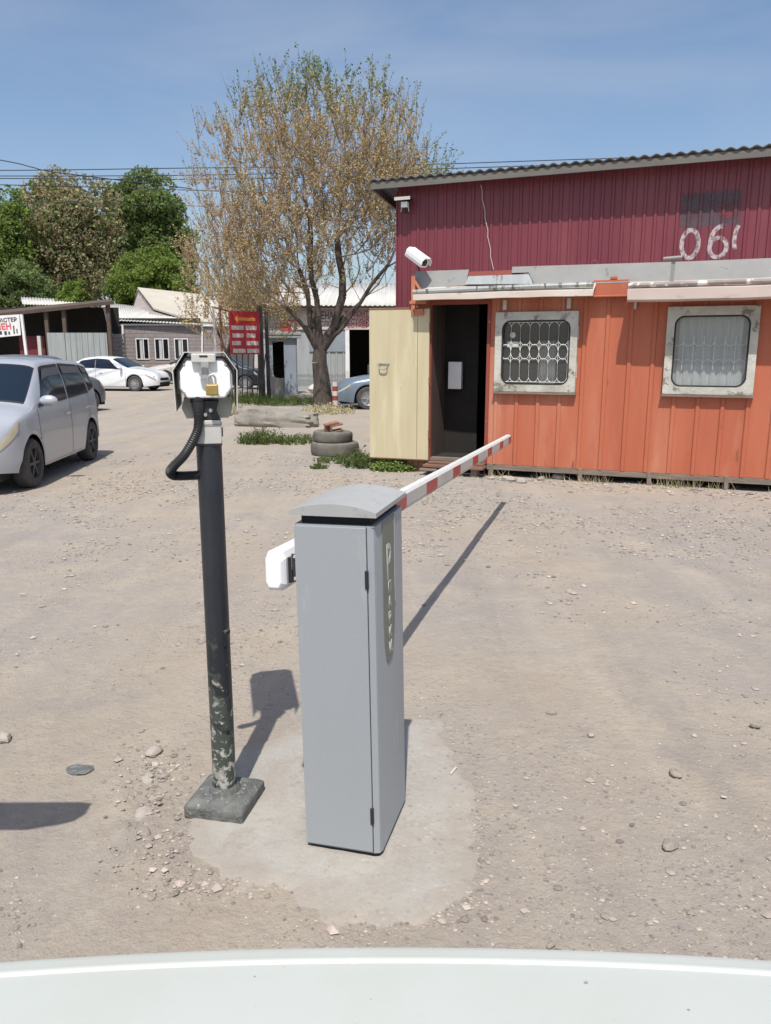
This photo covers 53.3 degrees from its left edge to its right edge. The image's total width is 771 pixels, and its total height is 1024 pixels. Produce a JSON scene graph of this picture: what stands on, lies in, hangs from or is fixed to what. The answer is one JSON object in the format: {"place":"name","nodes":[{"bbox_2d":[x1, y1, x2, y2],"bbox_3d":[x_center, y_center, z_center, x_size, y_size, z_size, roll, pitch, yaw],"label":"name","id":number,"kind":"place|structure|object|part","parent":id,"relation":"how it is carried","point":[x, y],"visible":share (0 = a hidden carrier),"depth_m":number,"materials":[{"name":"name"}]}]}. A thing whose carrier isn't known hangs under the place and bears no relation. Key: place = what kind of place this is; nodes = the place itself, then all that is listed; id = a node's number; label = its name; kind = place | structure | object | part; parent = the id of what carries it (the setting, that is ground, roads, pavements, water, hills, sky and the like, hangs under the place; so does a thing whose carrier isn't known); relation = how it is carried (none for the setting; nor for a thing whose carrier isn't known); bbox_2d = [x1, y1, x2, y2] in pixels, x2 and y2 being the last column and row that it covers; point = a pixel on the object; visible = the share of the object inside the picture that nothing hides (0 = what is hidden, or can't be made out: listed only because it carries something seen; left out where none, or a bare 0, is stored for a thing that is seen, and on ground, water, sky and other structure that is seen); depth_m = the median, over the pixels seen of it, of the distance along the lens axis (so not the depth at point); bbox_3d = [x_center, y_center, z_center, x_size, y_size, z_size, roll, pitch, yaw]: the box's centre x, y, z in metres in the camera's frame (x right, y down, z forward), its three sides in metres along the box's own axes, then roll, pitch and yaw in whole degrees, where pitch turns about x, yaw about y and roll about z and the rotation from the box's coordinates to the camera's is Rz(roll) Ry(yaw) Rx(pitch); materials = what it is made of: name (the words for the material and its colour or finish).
{"place":"outdoors","nodes":[
{"label":"outdoors","id":0,"kind":"place"},
{"bbox_2d":[0,160,190,188],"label":"overhead cable","id":1,"kind":"object","parent":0,"point":[95,177],"visible":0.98,"depth_m":27.15,"materials":[{"name":"black metal"}]},
{"bbox_2d":[0,184,331,193],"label":"overhead cable","id":2,"kind":"object","parent":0,"point":[117,187],"visible":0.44,"depth_m":27.22,"materials":[{"name":"black metal"}]},
{"bbox_2d":[18,201,360,209],"bbox_3d":[-5.153,-10.998,27.331,34.146,0.485,0.018,0,12,0],"label":"overhead cable","id":3,"kind":"object","parent":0,"point":[113,203],"visible":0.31,"depth_m":27.33,"materials":[{"name":"black metal"}]},
{"bbox_2d":[0,172,464,179],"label":"overhead cable","id":4,"kind":"object","parent":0,"point":[123,179],"visible":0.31,"depth_m":27.16,"materials":[{"name":"black metal"}]},
{"bbox_2d":[308,384,312,392],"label":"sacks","id":5,"kind":"object","parent":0,"point":[310,388],"visible":0.1,"depth_m":30.52,"materials":[{"name":"white plastic"}]},
{"bbox_2d":[85,165,538,175],"bbox_3d":[0.422,-12.391,27.041,45.058,1.082,0.029,0,12,0],"label":"overhead cable","id":6,"kind":"object","parent":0,"point":[278,173],"visible":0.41,"depth_m":27.13,"materials":[{"name":"black metal"}]},
{"bbox_2d":[0,157,627,170],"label":"overhead cable","id":7,"kind":"object","parent":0,"point":[297,166],"visible":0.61,"depth_m":27.08,"materials":[{"name":"black metal"}]},
{"bbox_2d":[263,283,395,390],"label":"garage","id":8,"kind":"structure","parent":0,"point":[348,353],"depth_m":32.42,"materials":[{"name":"white paint"}]},
{"bbox_2d":[0,354,770,961],"bbox_3d":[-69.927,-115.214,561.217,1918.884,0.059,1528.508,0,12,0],"label":"ground","id":9,"kind":"structure","parent":0,"point":[624,692],"depth_m":3.73,"materials":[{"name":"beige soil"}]},
{"bbox_2d":[0,731,10,742],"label":"stone","id":10,"kind":"object","parent":9,"relation":"on","point":[5,736],"visible":1,"depth_m":3.22,"materials":[{"name":"beige stone"}]},
{"bbox_2d":[0,314,27,354],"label":"shop sign","id":11,"kind":"object","parent":9,"relation":"on","point":[10,325],"visible":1,"depth_m":29.18,"materials":[{"name":"white paint"}]},
{"bbox_2d":[0,185,41,285],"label":"leafy tree","id":12,"kind":"object","parent":9,"relation":"on","point":[12,236],"visible":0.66,"depth_m":54.59,"materials":[{"name":"green plant"}]},
{"bbox_2d":[0,257,60,306],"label":"leafy tree","id":13,"kind":"object","parent":9,"relation":"on","point":[15,277],"visible":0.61,"depth_m":53.16,"materials":[{"name":"green plant"}]},
{"bbox_2d":[21,297,74,304],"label":"pale roof","id":14,"kind":"structure","parent":9,"relation":"on","point":[37,301],"depth_m":48.89,"materials":[{"name":"white metal"}]},
{"bbox_2d":[0,357,98,487],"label":"hatchback","id":15,"kind":"object","parent":9,"relation":"on","point":[48,411],"visible":1,"depth_m":9.68,"materials":[{"name":"silver metal"}]},
{"bbox_3d":[-4.368,-1.636,9.937,0.117,0.461,1.130,-1,12,-5],"label":"side window","id":16,"kind":"part","parent":15,"relation":"part of","materials":[{"name":"black glass"}]},
{"bbox_3d":[-4.463,-1.885,10.974,0.113,0.400,0.890,-1,12,-5],"label":"side window","id":17,"kind":"part","parent":15,"relation":"part of","materials":[{"name":"black glass"}]},
{"bbox_3d":[-4.521,-2.024,11.591,0.108,0.331,0.340,-1,12,-5],"label":"side window","id":18,"kind":"part","parent":15,"relation":"part of","materials":[{"name":"black glass"}]},
{"bbox_2d":[0,355,105,407],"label":"hatchback","id":19,"kind":"object","parent":9,"relation":"on","point":[99,390],"visible":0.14,"depth_m":21.13,"materials":[{"name":"grey paint"}]},
{"bbox_2d":[0,299,120,361],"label":"carport","id":20,"kind":"object","parent":9,"relation":"on","point":[75,331],"visible":0.52,"depth_m":37.73,"materials":[{"name":"grey metal"}]},
{"bbox_2d":[10,164,128,306],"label":"leafy tree","id":21,"kind":"object","parent":9,"relation":"on","point":[68,247],"visible":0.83,"depth_m":57.19,"materials":[{"name":"green plant"}]},
{"bbox_2d":[54,277,92,301],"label":"leafy tree","id":22,"kind":"object","parent":9,"relation":"on","point":[73,291],"visible":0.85,"depth_m":49.66,"materials":[{"name":"green plant"}]},
{"bbox_2d":[66,764,93,774],"bbox_3d":[-1.199,1.006,3.004,0.112,0.013,0.082,4,12,18],"label":"stone","id":23,"kind":"object","parent":9,"relation":"on","point":[78,769],"visible":1,"depth_m":2.99,"materials":[{"name":"grey stone"}]},
{"bbox_2d":[103,307,126,357],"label":"block pier","id":24,"kind":"structure","parent":9,"relation":"on","point":[119,339],"depth_m":39.09,"materials":[{"name":"white paint"}]},
{"bbox_2d":[76,356,170,390],"bbox_3d":[-11.742,-5.960,32.976,4.816,1.448,2.205,2,12,10],"label":"sedan","id":25,"kind":"object","parent":9,"relation":"on","point":[110,371],"visible":0.68,"depth_m":32.10,"materials":[{"name":"white paint"}]},
{"bbox_3d":[-12.635,-6.242,32.260,0.920,0.340,0.164,2,12,10],"label":"side window","id":26,"kind":"part","parent":25,"relation":"part of","materials":[{"name":"black glass"}]},
{"bbox_3d":[-11.597,-6.175,32.086,1.110,0.403,0.166,2,12,10],"label":"side window","id":27,"kind":"part","parent":25,"relation":"part of","materials":[{"name":"black glass"}]},
{"bbox_2d":[134,806,152,820],"bbox_3d":[-0.850,1.061,2.700,0.066,0.043,0.073,-3,12,-13],"label":"stone","id":28,"kind":"object","parent":9,"relation":"on","point":[141,812],"visible":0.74,"depth_m":2.69,"materials":[{"name":"beige stone"}]},
{"bbox_2d":[139,827,150,837],"bbox_3d":[-0.816,1.089,2.601,0.059,0.029,0.044,7,14,30],"label":"stone","id":29,"kind":"object","parent":9,"relation":"on","point":[145,831],"visible":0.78,"depth_m":2.59,"materials":[{"name":"beige stone"}]},
{"bbox_2d":[140,775,153,784],"bbox_3d":[-0.906,1.020,2.914,0.046,0.032,0.062,-6,13,-27],"label":"stone","id":30,"kind":"object","parent":9,"relation":"on","point":[147,779],"visible":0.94,"depth_m":2.91,"materials":[{"name":"beige stone"}]},
{"bbox_2d":[100,165,200,273],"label":"leafy tree","id":31,"kind":"object","parent":9,"relation":"on","point":[150,225],"visible":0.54,"depth_m":61.22,"materials":[{"name":"green plant"}]},
{"bbox_2d":[102,244,200,306],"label":"leafy tree","id":32,"kind":"object","parent":9,"relation":"on","point":[149,267],"visible":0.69,"depth_m":50.86,"materials":[{"name":"green plant"}]},
{"bbox_2d":[147,892,155,901],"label":"stone","id":33,"kind":"object","parent":9,"relation":"on","point":[151,896],"visible":1,"depth_m":2.29,"materials":[{"name":"beige stone"}]},
{"bbox_2d":[144,745,162,756],"bbox_3d":[-0.945,0.974,3.127,0.063,0.042,0.081,3,12,15],"label":"stone","id":34,"kind":"object","parent":9,"relation":"on","point":[156,750],"visible":0.97,"depth_m":3.11,"materials":[{"name":"beige stone"}]},
{"bbox_2d":[149,359,176,380],"bbox_3d":[-10.607,-7.470,40.321,4.016,1.410,2.015,-5,13,-24],"label":"sedan","id":35,"kind":"object","parent":9,"relation":"on","point":[168,368],"visible":0.19,"depth_m":39.31,"materials":[{"name":"beige paint"}]},
{"bbox_2d":[158,772,169,778],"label":"stone","id":36,"kind":"object","parent":9,"relation":"on","point":[163,775],"visible":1,"depth_m":2.94,"materials":[{"name":"beige stone"}]},
{"bbox_2d":[161,892,172,899],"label":"stone","id":37,"kind":"object","parent":9,"relation":"on","point":[167,895],"visible":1,"depth_m":2.29,"materials":[{"name":"beige stone"}]},
{"bbox_2d":[120,287,228,346],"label":"gabled house","id":38,"kind":"structure","parent":9,"relation":"on","point":[163,301],"depth_m":46.25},
{"bbox_2d":[102,303,252,381],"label":"block house","id":39,"kind":"structure","parent":9,"relation":"on","point":[153,340],"depth_m":41.99,"materials":[{"name":"white paint"}]},
{"bbox_2d":[135,338,149,359],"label":"window","id":40,"kind":"structure","parent":39,"relation":"in","point":[142,344],"depth_m":42.05,"materials":[{"name":"white paint"}]},
{"bbox_2d":[154,338,169,359],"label":"window","id":41,"kind":"structure","parent":39,"relation":"in","point":[161,345],"depth_m":42.05,"materials":[{"name":"white paint"}]},
{"bbox_2d":[174,338,188,359],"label":"window","id":42,"kind":"structure","parent":39,"relation":"in","point":[180,344],"depth_m":42.02,"materials":[{"name":"white paint"}]},
{"bbox_2d":[175,354,257,388],"bbox_3d":[-7.342,-6.234,34.045,3.816,1.549,2.086,-1,12,-5],"label":"off road car","id":43,"kind":"object","parent":9,"relation":"on","point":[239,367],"visible":0.22,"depth_m":33.42,"materials":[{"name":"paint"}]},
{"bbox_2d":[211,306,265,400],"bbox_3d":[-4.660,-5.024,24.678,1.790,3.022,0.081,-7,14,-31],"label":"metal gate","id":44,"kind":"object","parent":9,"relation":"on","point":[244,328],"visible":0.77,"depth_m":24.59,"materials":[{"name":"red painted metal"},{"name":"white lettering paint"},{"name":"dark grey metal"}]},
{"bbox_2d":[173,224,309,396],"bbox_3d":[-5.001,-6.959,26.749,4.905,6.023,3.438,0,12,0],"label":"budding tree","id":45,"kind":"object","parent":9,"relation":"on","point":[282,320],"visible":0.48,"depth_m":26.38,"materials":[{"name":"brown plant"}]},
{"bbox_2d":[231,388,253,395],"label":"concrete slab","id":46,"kind":"structure","parent":9,"relation":"on","point":[244,390],"depth_m":27.32,"materials":[{"name":"grey concrete"}]},
{"bbox_2d":[231,403,264,414],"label":"weed clump","id":47,"kind":"object","parent":9,"relation":"on","point":[233,411],"visible":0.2,"depth_m":20.53,"materials":[{"name":"beige plant"}]},
{"bbox_2d":[230,389,273,403],"bbox_3d":[-4.485,-3.766,24.892,1.993,0.477,1.904,0,12,0],"label":"weed clump","id":48,"kind":"object","parent":9,"relation":"on","point":[247,399],"visible":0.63,"depth_m":24.65,"materials":[{"name":"green plant"}]},
{"bbox_2d":[234,425,287,444],"bbox_3d":[-2.241,-1.404,13.848,0.961,0.351,0.934,0,12,0],"label":"weed clump","id":49,"kind":"object","parent":9,"relation":"on","point":[263,437],"visible":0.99,"depth_m":13.71,"materials":[{"name":"green plant"}]},
{"bbox_2d":[256,305,270,397],"bbox_3d":[-4.047,-5.231,25.498,0.427,3.150,0.228,-4,12,-18],"label":"timber post","id":50,"kind":"object","parent":9,"relation":"on","point":[259,310],"visible":0.62,"depth_m":25.46,"materials":[{"name":"brown wood"}]},
{"bbox_2d":[233,406,318,427],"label":"concrete slab","id":51,"kind":"structure","parent":9,"relation":"on","point":[252,416],"depth_m":16.74,"materials":[{"name":"grey concrete"}]},
{"bbox_2d":[270,376,284,400],"bbox_3d":[-3.509,-3.953,25.020,0.457,0.928,0.388,0,12,0],"label":"concrete stump","id":52,"kind":"object","parent":9,"relation":"on","point":[277,385],"visible":0.69,"depth_m":24.83,"materials":[{"name":"grey concrete"}]},
{"bbox_2d":[263,332,300,393],"bbox_3d":[-4.013,-5.812,29.979,1.340,2.360,1.368,-3,12,-14],"label":"kiosk","id":53,"kind":"object","parent":9,"relation":"on","point":[283,358],"visible":0.66,"depth_m":29.70,"materials":[{"name":"grey metal"}]},
{"bbox_2d":[251,392,312,405],"bbox_3d":[-2.989,-3.583,24.146,2.303,0.394,2.230,0,12,0],"label":"weed clump","id":54,"kind":"object","parent":9,"relation":"on","point":[295,401],"visible":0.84,"depth_m":23.88,"materials":[{"name":"green plant"}]},
{"bbox_2d":[270,432,313,444],"bbox_3d":[-1.587,-1.346,14.007,1.134,0.207,1.155,0,12,0],"label":"weed clump","id":55,"kind":"object","parent":9,"relation":"on","point":[303,439],"visible":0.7,"depth_m":13.80,"materials":[{"name":"green plant"}]},
{"bbox_2d":[218,282,384,343],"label":"leafy tree","id":56,"kind":"object","parent":9,"relation":"on","point":[263,297],"depth_m":71.20,"materials":[{"name":"green plant"}]},
{"bbox_2d":[165,42,465,407],"bbox_3d":[-1.921,-7.869,21.906,8.440,9.795,6.332,0,12,0],"label":"budding tree","id":57,"kind":"object","parent":9,"relation":"on","point":[318,339],"visible":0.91,"depth_m":21.09,"materials":[{"name":"brown plant"}]},
{"bbox_2d":[310,462,329,468],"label":"weed clump","id":58,"kind":"object","parent":9,"relation":"on","point":[318,465],"visible":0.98,"depth_m":10.78,"materials":[{"name":"green plant"}]},
{"bbox_2d":[301,400,356,414],"bbox_3d":[-1.526,-2.825,20.649,1.526,0.341,1.584,0,12,0],"label":"weed clump","id":59,"kind":"object","parent":9,"relation":"on","point":[329,409],"visible":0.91,"depth_m":20.51,"materials":[{"name":"beige plant"}]},
{"bbox_2d":[188,719,478,927],"bbox_3d":[-0.225,1.088,2.729,1.650,0.058,1.400,0,12,0],"label":"concrete pad","id":60,"kind":"object","parent":9,"relation":"on","point":[421,867],"visible":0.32,"depth_m":2.53,"materials":[{"name":"beige concrete"}]},
{"bbox_2d":[184,445,264,823],"bbox_3d":[-0.578,0.420,2.646,0.220,1.309,0.220,2,12,12],"label":"camera post","id":61,"kind":"object","parent":60,"relation":"on","point":[223,793],"visible":0.92,"depth_m":2.64,"materials":[{"name":"metal"}]},
{"bbox_2d":[165,352,237,480],"bbox_3d":[-0.625,-0.337,2.620,0.238,0.410,0.420,-2,12,-12],"label":"plate camera","id":62,"kind":"object","parent":61,"relation":"attached to","point":[192,372],"visible":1,"depth_m":2.43,"materials":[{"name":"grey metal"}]},
{"bbox_2d":[206,374,218,395],"bbox_3d":[-0.542,-0.397,2.396,0.038,0.067,0.019,-2,12,-12],"label":"padlock","id":63,"kind":"object","parent":62,"relation":"hanging from","point":[211,389],"visible":1,"depth_m":2.39,"materials":[{"name":"gold metal"}]},
{"bbox_2d":[265,434,510,855],"bbox_3d":[0.563,-0.017,5.109,0.362,1.172,5.788,2,12,15],"label":"boom barrier","id":64,"kind":"object","parent":60,"relation":"on","point":[337,559],"visible":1,"depth_m":2.40,"materials":[{"name":"metal"}]},
{"bbox_3d":[-0.158,0.566,2.390,0.226,1.066,0.005,2,12,15],"label":"service door","id":65,"kind":"part","parent":64,"relation":"part of","materials":[{"name":"paint"}]},
{"bbox_2d":[311,440,358,456],"bbox_3d":[-0.812,-1.024,12.303,0.770,0.218,0.770,-2,12,-11],"label":"old tyre","id":66,"kind":"object","parent":9,"relation":"on","point":[320,449],"visible":0.74,"depth_m":11.99,"materials":[{"name":"rubber"}]},
{"bbox_2d":[313,429,352,442],"bbox_3d":[-0.839,-1.210,12.265,0.630,0.177,0.630,10,14,37],"label":"old tyre","id":67,"kind":"object","parent":66,"relation":"on","point":[322,436],"visible":0.95,"depth_m":12.02,"materials":[{"name":"rubber"}]},
{"bbox_2d":[323,421,343,431],"bbox_3d":[-0.826,-1.326,12.066,0.305,0.164,0.120,-16,26,-25],"label":"hollow block","id":68,"kind":"object","parent":67,"relation":"on","point":[328,426],"depth_m":12.02,"materials":[{"name":"brick"}]},
{"bbox_2d":[332,381,337,406],"bbox_3d":[-1.404,-3.223,21.392,0.220,0.830,0.214,0,12,0],"label":"striped bollard","id":69,"kind":"object","parent":9,"relation":"on","point":[335,391],"visible":0.68,"depth_m":21.32,"materials":[{"name":"plastic"}]},
{"bbox_2d":[312,453,365,463],"bbox_3d":[-0.642,-0.823,11.655,0.923,0.155,0.887,0,12,0],"label":"weed clump","id":70,"kind":"object","parent":9,"relation":"on","point":[323,459],"visible":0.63,"depth_m":11.51,"materials":[{"name":"green plant"}]},
{"bbox_2d":[338,374,369,409],"bbox_3d":[0.712,-3.773,22.605,4.416,1.393,2.110,-1,12,-4],"label":"sedan","id":71,"kind":"object","parent":9,"relation":"on","point":[354,390],"visible":0.18,"depth_m":21.78,"materials":[{"name":"blue paint"}]},
{"bbox_2d":[338,445,377,468],"bbox_3d":[-0.344,-0.807,10.982,0.693,0.337,0.728,0,12,0],"label":"weed clump","id":72,"kind":"object","parent":9,"relation":"on","point":[359,456],"visible":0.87,"depth_m":10.92,"materials":[{"name":"green plant"}]},
{"bbox_2d":[19,593,726,850],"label":"litter","id":73,"kind":"object","parent":9,"relation":"on","point":[453,770],"visible":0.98,"depth_m":2.98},
{"bbox_2d":[0,947,770,1023],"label":"white car","id":74,"kind":"object","parent":9,"relation":"on","point":[395,985],"visible":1,"depth_m":0.80,"materials":[{"name":"paint"}]},
{"bbox_2d":[368,458,418,472],"bbox_3d":[0.151,-0.677,10.668,0.786,0.246,0.550,0,12,0],"label":"weed clump","id":75,"kind":"object","parent":9,"relation":"on","point":[390,465],"visible":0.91,"depth_m":10.52,"materials":[{"name":"green plant"}]},
{"bbox_2d":[407,460,431,471],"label":"brick pier","id":76,"kind":"structure","parent":9,"relation":"on","point":[416,463],"depth_m":10.51,"materials":[{"name":"brown brick"}]},
{"bbox_2d":[419,461,486,476],"bbox_3d":[0.891,-0.561,10.175,0.850,0.172,0.280,5,13,21],"label":"doorstep","id":77,"kind":"object","parent":9,"relation":"on","point":[438,465],"visible":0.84,"depth_m":10.16,"materials":[{"name":"red wood"}]},
{"bbox_2d":[502,475,515,481],"bbox_3d":[1.567,-0.413,9.748,0.177,0.106,0.144,5,13,21],"label":"stone","id":78,"kind":"object","parent":9,"relation":"on","point":[505,478],"visible":0.79,"depth_m":9.69,"materials":[{"name":"beige stone"}]},
{"bbox_2d":[515,478,526,483],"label":"stone","id":79,"kind":"object","parent":9,"relation":"on","point":[522,480],"visible":0.85,"depth_m":9.57,"materials":[{"name":"beige stone"}]},
{"bbox_2d":[537,476,544,480],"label":"stone","id":80,"kind":"object","parent":9,"relation":"on","point":[541,478],"visible":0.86,"depth_m":9.77,"materials":[{"name":"beige stone"}]},
{"bbox_2d":[546,941,555,948],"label":"stone","id":81,"kind":"object","parent":9,"relation":"on","point":[551,944],"visible":1,"depth_m":2.11,"materials":[{"name":"beige stone"}]},
{"bbox_2d":[546,709,556,714],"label":"stone","id":82,"kind":"object","parent":9,"relation":"on","point":[551,712],"visible":1,"depth_m":3.46,"materials":[{"name":"beige stone"}]},
{"bbox_2d":[551,473,563,479],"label":"stone","id":83,"kind":"object","parent":9,"relation":"on","point":[560,476],"visible":0.86,"depth_m":9.88,"materials":[{"name":"grey stone"}]},
{"bbox_2d":[368,258,770,489],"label":"orange cabin","id":84,"kind":"object","parent":9,"relation":"on","point":[644,372],"visible":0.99,"depth_m":9.45,"materials":[{"name":"metal"}]},
{"bbox_2d":[368,307,430,460],"bbox_3d":[0.171,-1.700,10.289,0.877,2.005,0.091,4,12,19],"label":"door","id":85,"kind":"structure","parent":84,"relation":"in","point":[399,340],"depth_m":10.28,"materials":[{"name":"wood"}]},
{"bbox_2d":[405,247,431,270],"bbox_3d":[0.445,-3.229,9.870,0.215,0.359,0.408,-9,14,-35],"label":"security camera","id":86,"kind":"object","parent":84,"relation":"on","point":[417,257],"visible":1,"depth_m":9.79,"materials":[{"name":"white plastic"}]},
{"bbox_2d":[492,311,578,394],"bbox_3d":[1.895,-1.998,9.669,1.049,1.010,0.177,5,13,21],"label":"window","id":87,"kind":"structure","parent":84,"relation":"in","point":[546,385],"depth_m":9.64,"materials":[{"name":"metal"}]},
{"bbox_2d":[663,255,682,281],"bbox_3d":[3.209,-2.711,8.585,0.207,0.290,0.051,7,14,30],"label":"metal bracket","id":88,"kind":"object","parent":84,"relation":"on","point":[673,259],"visible":1,"depth_m":8.57,"materials":[{"name":"grey metal"}]},
{"bbox_2d":[661,305,760,397],"bbox_3d":[3.764,-1.855,8.911,1.004,1.030,0.125,5,13,21],"label":"window","id":89,"kind":"structure","parent":84,"relation":"in","point":[711,351],"depth_m":8.92,"materials":[{"name":"metal"}]},
{"bbox_2d":[370,143,770,307],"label":"workshop building","id":90,"kind":"structure","parent":9,"relation":"on","point":[704,205],"depth_m":9.41,"materials":[{"name":"red metal"}]},
{"bbox_2d":[394,196,412,212],"bbox_3d":[0.255,-4.051,10.150,0.220,0.185,0.208,5,13,21],"label":"solar camera","id":91,"kind":"object","parent":90,"relation":"attached to","point":[403,200],"visible":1,"depth_m":10.12,"materials":[{"name":"white plastic"}]},
{"bbox_2d":[480,185,493,269],"bbox_3d":[1.311,-3.671,9.906,0.207,1.053,0.010,5,13,21],"label":"loose wire","id":92,"kind":"object","parent":90,"relation":"hanging from","point":[487,228],"visible":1,"depth_m":9.91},
{"bbox_2d":[587,732,594,737],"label":"stone","id":93,"kind":"object","parent":9,"relation":"on","point":[590,735],"visible":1,"depth_m":3.26,"materials":[{"name":"beige stone"}]},
{"bbox_2d":[662,838,678,851],"bbox_3d":[0.938,1.102,2.536,0.068,0.033,0.048,-5,13,-24],"label":"stone","id":94,"kind":"object","parent":9,"relation":"on","point":[669,844],"visible":1,"depth_m":2.52,"materials":[{"name":"beige stone"}]},
{"bbox_2d":[669,768,682,777],"bbox_3d":[1.119,1.010,2.967,0.044,0.026,0.059,-2,12,-9],"label":"stone","id":95,"kind":"object","parent":9,"relation":"on","point":[674,773],"visible":1,"depth_m":2.95,"materials":[{"name":"beige stone"}]},
{"bbox_2d":[750,722,761,727],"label":"stone","id":96,"kind":"object","parent":9,"relation":"on","point":[755,725],"visible":1,"depth_m":3.34,"materials":[{"name":"beige stone"}]},
{"bbox_2d":[0,0,770,324],"label":"sky","id":97,"kind":"structure","parent":0,"point":[85,84],"materials":[{"name":"blue"}]},
{"bbox_2d":[484,468,769,492],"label":"dry grass","id":98,"kind":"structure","parent":0,"point":[670,486],"depth_m":9.32,"materials":[{"name":"plant"}]}
]}

